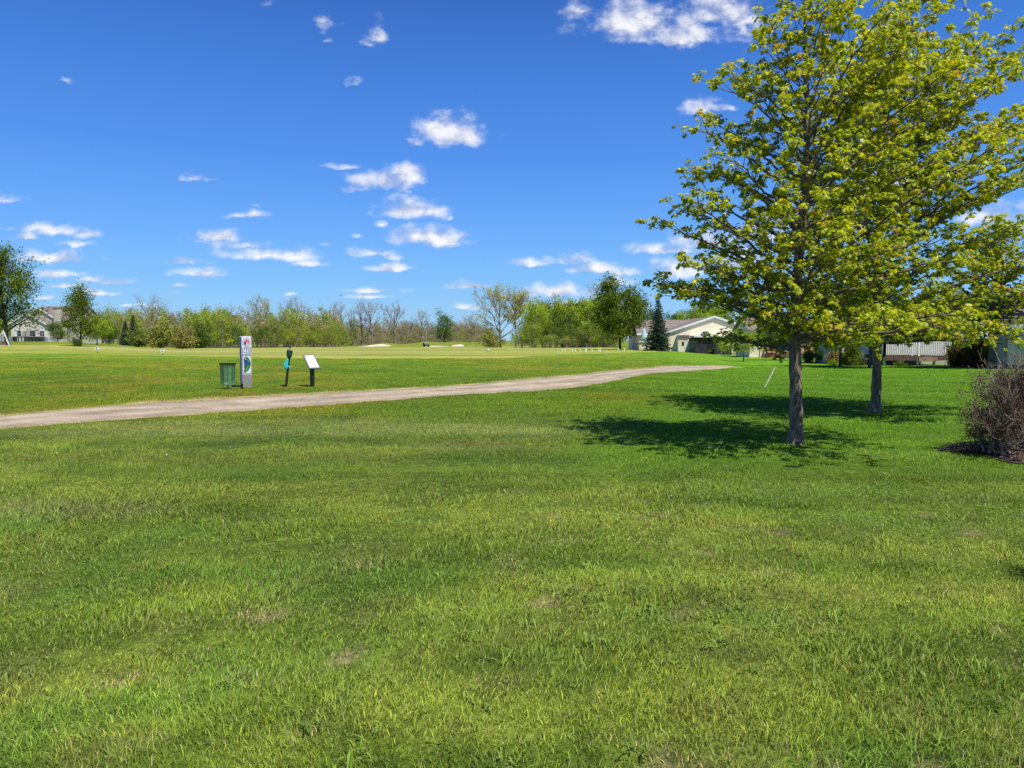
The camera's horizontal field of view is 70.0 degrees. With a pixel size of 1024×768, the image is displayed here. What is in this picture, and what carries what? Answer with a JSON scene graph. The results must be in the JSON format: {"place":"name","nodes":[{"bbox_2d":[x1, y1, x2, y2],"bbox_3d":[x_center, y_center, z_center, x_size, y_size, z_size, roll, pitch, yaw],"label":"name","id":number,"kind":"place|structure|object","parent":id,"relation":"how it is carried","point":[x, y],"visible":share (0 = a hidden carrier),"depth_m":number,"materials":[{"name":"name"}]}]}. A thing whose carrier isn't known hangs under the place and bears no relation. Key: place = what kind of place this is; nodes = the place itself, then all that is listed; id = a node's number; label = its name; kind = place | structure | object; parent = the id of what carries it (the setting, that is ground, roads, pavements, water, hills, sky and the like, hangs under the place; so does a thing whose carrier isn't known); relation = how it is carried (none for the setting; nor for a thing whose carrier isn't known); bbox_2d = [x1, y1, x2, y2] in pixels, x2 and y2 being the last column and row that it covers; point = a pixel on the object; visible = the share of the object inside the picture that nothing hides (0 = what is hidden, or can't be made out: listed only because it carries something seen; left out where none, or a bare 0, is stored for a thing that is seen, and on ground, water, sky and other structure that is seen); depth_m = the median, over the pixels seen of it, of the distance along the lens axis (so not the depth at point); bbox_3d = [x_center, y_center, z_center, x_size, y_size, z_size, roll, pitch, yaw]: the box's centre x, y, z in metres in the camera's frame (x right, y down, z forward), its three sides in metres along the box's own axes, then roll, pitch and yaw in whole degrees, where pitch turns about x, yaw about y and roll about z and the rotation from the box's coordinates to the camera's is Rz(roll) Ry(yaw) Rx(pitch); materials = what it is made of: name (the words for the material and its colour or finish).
{"place":"outdoors","nodes":[
{"label":"outdoors","id":0,"kind":"place"},
{"bbox_2d":[45,337,56,341],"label":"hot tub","id":1,"kind":"object","parent":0,"point":[47,339],"visible":0.65,"depth_m":144.84,"materials":[{"name":"white plastic"}]},
{"bbox_2d":[171,346,275,347],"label":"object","id":2,"kind":"structure","parent":0,"point":[234,347],"depth_m":175.83,"materials":[{"name":"green plant"}]},
{"bbox_2d":[0,365,741,428],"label":"gravel path","id":3,"kind":"structure","parent":0,"point":[134,411],"depth_m":18.84,"materials":[{"name":"beige gravel"}]},
{"bbox_2d":[0,340,1023,767],"bbox_3d":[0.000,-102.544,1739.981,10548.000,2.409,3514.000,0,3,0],"label":"ground","id":4,"kind":"structure","parent":0,"point":[520,558],"depth_m":5.03,"materials":[{"name":"green plant"}]},
{"bbox_2d":[0,331,10,344],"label":"play frame","id":5,"kind":"object","parent":4,"relation":"on","point":[4,341],"visible":0.76,"depth_m":87.90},
{"bbox_2d":[0,240,54,339],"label":"pear tree","id":6,"kind":"object","parent":4,"relation":"on","point":[14,285],"visible":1,"depth_m":107.32,"materials":[{"name":"green plant"}]},
{"bbox_2d":[8,306,96,342],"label":"tan house","id":7,"kind":"structure","parent":4,"relation":"on","point":[20,335],"depth_m":150.14,"materials":[{"name":"beige"}]},
{"bbox_2d":[47,319,67,341],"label":"tree","id":8,"kind":"object","parent":4,"relation":"on","point":[61,333],"visible":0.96,"depth_m":134.33,"materials":[{"name":"green plant"}]},
{"bbox_2d":[69,338,82,345],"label":"shrub","id":9,"kind":"object","parent":4,"relation":"on","point":[76,342],"visible":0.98,"depth_m":84.66,"materials":[{"name":"green plant"}]},
{"bbox_2d":[56,277,103,345],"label":"pear tree","id":10,"kind":"object","parent":4,"relation":"on","point":[80,301],"visible":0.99,"depth_m":85.09,"materials":[{"name":"green plant"}]},
{"bbox_2d":[74,313,113,344],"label":"tree","id":11,"kind":"object","parent":4,"relation":"on","point":[101,329],"visible":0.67,"depth_m":99.51,"materials":[{"name":"green plant"}]},
{"bbox_2d":[89,309,100,342],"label":"tan house","id":12,"kind":"structure","parent":4,"relation":"on","point":[99,340],"depth_m":165.53,"materials":[{"name":"beige"}]},
{"bbox_2d":[98,321,122,344],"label":"tree","id":13,"kind":"object","parent":4,"relation":"on","point":[110,336],"visible":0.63,"depth_m":107.69,"materials":[{"name":"green plant"}]},
{"bbox_2d":[117,321,131,345],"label":"spruce tree","id":14,"kind":"object","parent":4,"relation":"on","point":[123,341],"visible":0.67,"depth_m":149.34,"materials":[{"name":"green plant"}]},
{"bbox_2d":[129,315,135,334],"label":"spruce tree","id":15,"kind":"object","parent":4,"relation":"on","point":[132,326],"visible":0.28,"depth_m":151.32,"materials":[{"name":"green plant"}]},
{"bbox_2d":[122,326,150,346],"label":"bush","id":16,"kind":"object","parent":4,"relation":"on","point":[137,337],"visible":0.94,"depth_m":111.13,"materials":[{"name":"green plant"}]},
{"bbox_2d":[119,293,185,332],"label":"bare tree","id":17,"kind":"object","parent":4,"relation":"on","point":[151,314],"visible":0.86,"depth_m":188.26,"materials":[{"name":"plant"}]},
{"bbox_2d":[141,318,180,347],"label":"bush","id":18,"kind":"object","parent":4,"relation":"on","point":[158,336],"visible":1,"depth_m":111.25,"materials":[{"name":"green plant"}]},
{"bbox_2d":[0,303,350,346],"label":"woods","id":19,"kind":"object","parent":4,"relation":"on","point":[287,329],"visible":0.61,"depth_m":238.62,"materials":[{"name":"green plant"}]},
{"bbox_2d":[169,323,198,348],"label":"bush","id":20,"kind":"object","parent":4,"relation":"on","point":[184,341],"visible":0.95,"depth_m":113.20,"materials":[{"name":"green plant"}]},
{"bbox_2d":[189,322,214,347],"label":"bush","id":21,"kind":"object","parent":4,"relation":"on","point":[202,338],"visible":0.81,"depth_m":148.77,"materials":[{"name":"green plant"}]},
{"bbox_2d":[219,363,242,388],"bbox_3d":[-8.739,-0.219,22.717,0.692,0.862,0.403,0,3,0],"label":"litter bin","id":22,"kind":"object","parent":4,"relation":"on","point":[227,375],"visible":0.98,"depth_m":22.58,"materials":[{"name":"green"}]},
{"bbox_2d":[221,302,242,314],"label":"bare oak","id":23,"kind":"object","parent":4,"relation":"on","point":[231,310],"visible":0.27,"depth_m":288.89,"materials":[{"name":"brown plant"}]},
{"bbox_2d":[239,336,251,386],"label":"tee pillar","id":24,"kind":"structure","parent":4,"relation":"on","point":[245,361],"depth_m":23.50,"materials":[{"name":"stone"}]},
{"bbox_2d":[239,295,275,346],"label":"bare oak","id":25,"kind":"object","parent":4,"relation":"on","point":[266,304],"visible":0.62,"depth_m":297.86,"materials":[{"name":"plant"}]},
{"bbox_2d":[282,347,292,386],"bbox_3d":[-7.249,-0.506,23.623,0.346,1.383,0.160,0,3,0],"label":"ball washer","id":26,"kind":"object","parent":4,"relation":"on","point":[289,353],"visible":0.96,"depth_m":23.59,"materials":[{"name":"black metal"}]},
{"bbox_2d":[284,358,289,369],"bbox_3d":[-7.245,-0.651,23.556,0.188,0.386,0.088,-2,4,-25],"label":"towel","id":27,"kind":"object","parent":26,"relation":"hanging from","point":[286,366],"visible":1,"depth_m":23.53,"materials":[{"name":"fabric"}]},
{"bbox_2d":[276,296,301,315],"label":"bare oak","id":28,"kind":"object","parent":4,"relation":"on","point":[288,304],"visible":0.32,"depth_m":307.75,"materials":[{"name":"plant"}]},
{"bbox_2d":[294,301,311,318],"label":"bare oak","id":29,"kind":"object","parent":4,"relation":"on","point":[303,310],"visible":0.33,"depth_m":317.05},
{"bbox_2d":[303,355,320,386],"bbox_3d":[-6.476,-0.384,23.643,0.389,1.130,0.424,3,5,43],"label":"notice board","id":30,"kind":"object","parent":4,"relation":"on","point":[311,361],"visible":0.88,"depth_m":23.60,"materials":[{"name":"white metal"}]},
{"bbox_2d":[0,345,656,358],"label":"fairway","id":31,"kind":"structure","parent":4,"relation":"on","point":[404,352],"depth_m":74.53,"materials":[{"name":"green plant"}]},
{"bbox_2d":[327,302,345,345],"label":"bare oak","id":32,"kind":"object","parent":4,"relation":"on","point":[333,311],"visible":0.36,"depth_m":328.64,"materials":[{"name":"brown plant"}]},
{"bbox_2d":[335,299,351,345],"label":"bare oak","id":33,"kind":"object","parent":4,"relation":"on","point":[345,316],"visible":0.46,"depth_m":332.89,"materials":[{"name":"brown plant"}]},
{"bbox_2d":[343,307,359,345],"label":"bare oak","id":34,"kind":"object","parent":4,"relation":"on","point":[350,326],"visible":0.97,"depth_m":327.02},
{"bbox_2d":[349,300,374,345],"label":"bare oak","id":35,"kind":"object","parent":4,"relation":"on","point":[360,326],"visible":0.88,"depth_m":323.68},
{"bbox_2d":[112,327,626,342],"bbox_3d":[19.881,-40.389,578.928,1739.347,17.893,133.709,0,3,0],"label":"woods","id":36,"kind":"object","parent":4,"relation":"on","point":[398,333],"visible":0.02,"depth_m":557.35,"materials":[{"name":"green plant"}]},
{"bbox_2d":[356,297,384,344],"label":"bare oak","id":37,"kind":"object","parent":4,"relation":"on","point":[369,322],"visible":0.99,"depth_m":320.48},
{"bbox_2d":[357,344,389,346],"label":"sand bunker","id":38,"kind":"object","parent":4,"relation":"in","point":[374,345],"visible":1,"depth_m":289.62},
{"bbox_2d":[375,302,418,343],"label":"bare oak","id":39,"kind":"object","parent":4,"relation":"on","point":[396,318],"visible":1,"depth_m":316.25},
{"bbox_2d":[404,314,417,340],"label":"bare oak","id":40,"kind":"object","parent":4,"relation":"on","point":[410,327],"visible":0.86,"depth_m":338.99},
{"bbox_2d":[328,318,505,345],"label":"woods","id":41,"kind":"object","parent":4,"relation":"on","point":[464,335],"visible":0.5,"depth_m":349.92,"materials":[{"name":"plant"}]},
{"bbox_2d":[411,310,432,341],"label":"bare oak","id":42,"kind":"object","parent":4,"relation":"on","point":[422,317],"visible":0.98,"depth_m":329.16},
{"bbox_2d":[431,307,459,341],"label":"cedar tree","id":43,"kind":"object","parent":4,"relation":"on","point":[446,330],"visible":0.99,"depth_m":323.07,"materials":[{"name":"green plant"}]},
{"bbox_2d":[461,312,483,341],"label":"bare tree","id":44,"kind":"object","parent":4,"relation":"on","point":[470,324],"visible":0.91,"depth_m":299.18,"materials":[{"name":"brown plant"}]},
{"bbox_2d":[476,329,507,346],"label":"bush","id":45,"kind":"object","parent":4,"relation":"on","point":[491,339],"visible":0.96,"depth_m":194.15,"materials":[{"name":"green plant"}]},
{"bbox_2d":[470,279,532,346],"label":"oak tree","id":46,"kind":"object","parent":4,"relation":"on","point":[497,293],"visible":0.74,"depth_m":202.76,"materials":[{"name":"plant"}]},
{"bbox_2d":[495,283,530,346],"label":"oak tree","id":47,"kind":"object","parent":4,"relation":"on","point":[517,301],"visible":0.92,"depth_m":197.34,"materials":[{"name":"green plant"}]},
{"bbox_2d":[548,292,565,346],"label":"bare tree","id":48,"kind":"object","parent":4,"relation":"on","point":[553,301],"visible":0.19,"depth_m":249.44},
{"bbox_2d":[509,293,626,347],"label":"woods","id":49,"kind":"object","parent":4,"relation":"on","point":[559,324],"visible":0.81,"depth_m":163.67,"materials":[{"name":"green plant"}]},
{"bbox_2d":[185,468,1005,767],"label":"weeds","id":50,"kind":"object","parent":4,"relation":"on","point":[766,625],"visible":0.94,"depth_m":3.88,"materials":[{"name":"green plant"}]},
{"bbox_2d":[587,276,622,303],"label":"bare tree","id":51,"kind":"object","parent":4,"relation":"on","point":[595,290],"visible":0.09,"depth_m":233.62,"materials":[{"name":"brown plant"}]},
{"bbox_2d":[584,271,651,349],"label":"shade tree","id":52,"kind":"object","parent":4,"relation":"on","point":[624,318],"visible":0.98,"depth_m":94.69,"materials":[{"name":"green plant"}]},
{"bbox_2d":[641,329,646,339],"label":"patio umbrella","id":53,"kind":"object","parent":4,"relation":"on","point":[644,335],"visible":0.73,"depth_m":89.58,"materials":[{"name":"white fabric"}]},
{"bbox_2d":[642,300,673,351],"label":"spruce tree","id":54,"kind":"object","parent":4,"relation":"on","point":[658,339],"visible":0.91,"depth_m":85.38,"materials":[{"name":"green plant"}]},
{"bbox_2d":[628,316,735,354],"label":"gabled house","id":55,"kind":"structure","parent":4,"relation":"on","point":[685,335],"depth_m":89.77,"materials":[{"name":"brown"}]},
{"bbox_2d":[702,340,711,344],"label":"window","id":56,"kind":"structure","parent":55,"relation":"in","point":[703,341],"depth_m":89.79,"materials":[{"name":"black glass"}]},
{"bbox_2d":[712,346,724,354],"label":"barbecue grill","id":57,"kind":"object","parent":4,"relation":"on","point":[716,351],"visible":0.59,"depth_m":86.58,"materials":[{"name":"metal"}]},
{"bbox_2d":[708,325,772,360],"bbox_3d":[19.087,-3.307,60.050,4.968,3.000,5.141,-2,4,-36],"label":"tree","id":58,"kind":"object","parent":4,"relation":"on","point":[743,346],"visible":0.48,"depth_m":59.68,"materials":[{"name":"green plant"}]},
{"bbox_2d":[764,367,775,386],"bbox_3d":[8.740,-0.136,24.905,0.532,0.884,0.042,-1,4,-15],"label":"stake","id":59,"kind":"object","parent":4,"relation":"on","point":[770,376],"visible":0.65,"depth_m":24.90,"materials":[{"name":"white wood"}]},
{"bbox_2d":[732,316,814,357],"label":"cream house","id":60,"kind":"structure","parent":4,"relation":"on","point":[768,354],"depth_m":75.93,"materials":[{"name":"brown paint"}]},
{"bbox_2d":[754,326,804,359],"bbox_3d":[23.329,-4.252,63.790,5.218,4.494,4.783,-3,4,-38],"label":"tree","id":61,"kind":"object","parent":4,"relation":"on","point":[767,332],"visible":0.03,"depth_m":63.49,"materials":[{"name":"green plant"}]},
{"bbox_2d":[801,350,816,362],"bbox_3d":[23.582,-2.231,57.911,1.398,1.431,1.514,2,4,25],"label":"shrub","id":62,"kind":"object","parent":4,"relation":"on","point":[808,356],"visible":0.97,"depth_m":57.62,"materials":[{"name":"green plant"}]},
{"bbox_2d":[816,354,822,362],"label":"shrub","id":63,"kind":"object","parent":4,"relation":"on","point":[818,358],"visible":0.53,"depth_m":56.98,"materials":[{"name":"green plant"}]},
{"bbox_2d":[629,280,1023,334],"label":"woods","id":64,"kind":"object","parent":4,"relation":"on","point":[696,313],"visible":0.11,"depth_m":148.01,"materials":[{"name":"green plant"}]},
{"bbox_2d":[635,0,1023,444],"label":"maple tree","id":65,"kind":"object","parent":4,"relation":"on","point":[826,324],"visible":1,"depth_m":10.56,"materials":[{"name":"green plant"}]},
{"bbox_2d":[822,351,838,363],"bbox_3d":[23.272,-1.968,52.987,1.384,1.445,1.089,1,4,21],"label":"shrub","id":66,"kind":"object","parent":4,"relation":"on","point":[833,355],"visible":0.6,"depth_m":52.85,"materials":[{"name":"plant"}]},
{"bbox_2d":[808,293,854,366],"bbox_3d":[21.148,-3.844,47.108,5.077,5.544,4.936,-2,4,-29],"label":"shade tree","id":67,"kind":"object","parent":4,"relation":"on","point":[840,355],"depth_m":46.92,"materials":[{"name":"green plant"}]},
{"bbox_2d":[827,359,838,364],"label":"shrub","id":68,"kind":"object","parent":4,"relation":"on","point":[832,362],"visible":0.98,"depth_m":49.93,"materials":[{"name":"green plant"}]},
{"bbox_2d":[837,344,864,365],"bbox_3d":[23.202,-2.071,50.108,1.570,2.112,1.758,-2,4,-25],"label":"shrub","id":69,"kind":"object","parent":4,"relation":"on","point":[850,355],"visible":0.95,"depth_m":49.73,"materials":[{"name":"green plant"}]},
{"bbox_2d":[858,355,867,364],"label":"shrub","id":70,"kind":"object","parent":4,"relation":"on","point":[861,361],"visible":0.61,"depth_m":50.85,"materials":[{"name":"green plant"}]},
{"bbox_2d":[859,352,867,364],"bbox_3d":[24.088,-1.710,49.992,0.500,1.000,0.510,-1,4,-23],"label":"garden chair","id":71,"kind":"object","parent":4,"relation":"on","point":[863,353],"visible":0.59,"depth_m":50.12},
{"bbox_2d":[833,280,915,367],"bbox_3d":[21.669,-3.577,43.938,5.562,5.361,5.623,0,3,0],"label":"shade tree","id":72,"kind":"object","parent":4,"relation":"on","point":[870,354],"visible":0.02,"depth_m":43.88,"materials":[{"name":"green plant"}]},
{"bbox_2d":[736,0,1023,413],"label":"maple tree","id":73,"kind":"object","parent":4,"relation":"on","point":[962,202],"visible":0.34,"depth_m":15.16,"materials":[{"name":"green plant"}]},
{"bbox_2d":[815,305,979,365],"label":"grey house","id":74,"kind":"structure","parent":4,"relation":"on","point":[917,353],"depth_m":49.84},
{"bbox_2d":[903,335,923,353],"bbox_3d":[29.374,-3.168,53.381,1.597,2.040,0.070,0,3,0],"label":"window","id":75,"kind":"structure","parent":74,"relation":"in","point":[904,335],"depth_m":53.38,"materials":[{"name":"glass"}]},
{"bbox_2d":[893,360,911,365],"bbox_3d":[25.933,-1.377,48.592,1.100,0.505,1.205,0,3,0],"label":"shrub","id":76,"kind":"object","parent":4,"relation":"on","point":[898,363],"visible":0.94,"depth_m":48.48,"materials":[{"name":"green plant"}]},
{"bbox_2d":[916,366,966,366],"bbox_3d":[27.750,-1.132,46.668,5.630,0.019,1.914,0,3,0],"label":"mulch ring","id":77,"kind":"object","parent":4,"relation":"on","point":[941,366],"visible":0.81,"depth_m":46.16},
{"bbox_2d":[943,346,965,365],"bbox_3d":[28.434,-1.758,46.964,1.452,1.666,1.244,0,3,0],"label":"shrub","id":78,"kind":"object","parent":4,"relation":"on","point":[955,356],"visible":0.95,"depth_m":46.75,"materials":[{"name":"plant"}]},
{"bbox_2d":[942,334,986,365],"bbox_3d":[29.817,-2.224,47.812,2.937,2.954,3.209,0,3,0],"label":"shrub","id":79,"kind":"object","parent":4,"relation":"on","point":[981,343],"visible":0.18,"depth_m":47.67,"materials":[{"name":"green plant"}]},
{"bbox_2d":[959,344,985,367],"bbox_3d":[29.072,-1.676,45.939,1.477,1.661,1.364,-2,4,-32],"label":"shrub","id":80,"kind":"object","parent":4,"relation":"on","point":[972,357],"visible":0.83,"depth_m":45.79,"materials":[{"name":"plant"}]},
{"bbox_2d":[929,215,1023,368],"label":"maple tree","id":81,"kind":"object","parent":4,"relation":"on","point":[992,312],"visible":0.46,"depth_m":41.97,"materials":[{"name":"green plant"}]},
{"bbox_2d":[972,361,985,368],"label":"shrub","id":82,"kind":"object","parent":4,"relation":"on","point":[979,363],"visible":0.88,"depth_m":42.94,"materials":[{"name":"plant"}]},
{"bbox_2d":[938,440,1023,463],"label":"mulch bed","id":83,"kind":"object","parent":4,"relation":"on","point":[951,449],"visible":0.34,"depth_m":10.14,"materials":[{"name":"brown wood"}]},
{"bbox_2d":[952,395,1023,454],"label":"barberry shrub","id":84,"kind":"object","parent":83,"relation":"on","point":[993,424],"visible":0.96,"depth_m":9.95,"materials":[{"name":"brown plant"}]},
{"bbox_2d":[955,345,1023,449],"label":"barberry shrub","id":85,"kind":"object","parent":83,"relation":"on","point":[1012,392],"visible":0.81,"depth_m":10.16,"materials":[{"name":"brown plant"}]},
{"bbox_2d":[980,344,988,366],"bbox_3d":[29.954,-1.753,46.071,1.222,1.742,1.252,-3,4,-37],"label":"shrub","id":86,"kind":"object","parent":4,"relation":"on","point":[986,350],"visible":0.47,"depth_m":45.88,"materials":[{"name":"plant"}]},
{"bbox_2d":[988,290,1023,368],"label":"house","id":87,"kind":"structure","parent":4,"relation":"on","point":[1002,353],"depth_m":41.69,"materials":[{"name":"grey"}]},
{"bbox_2d":[0,0,1023,340],"label":"sky","id":88,"kind":"structure","parent":0,"point":[417,155],"materials":[{"name":"blue"}]}
]}

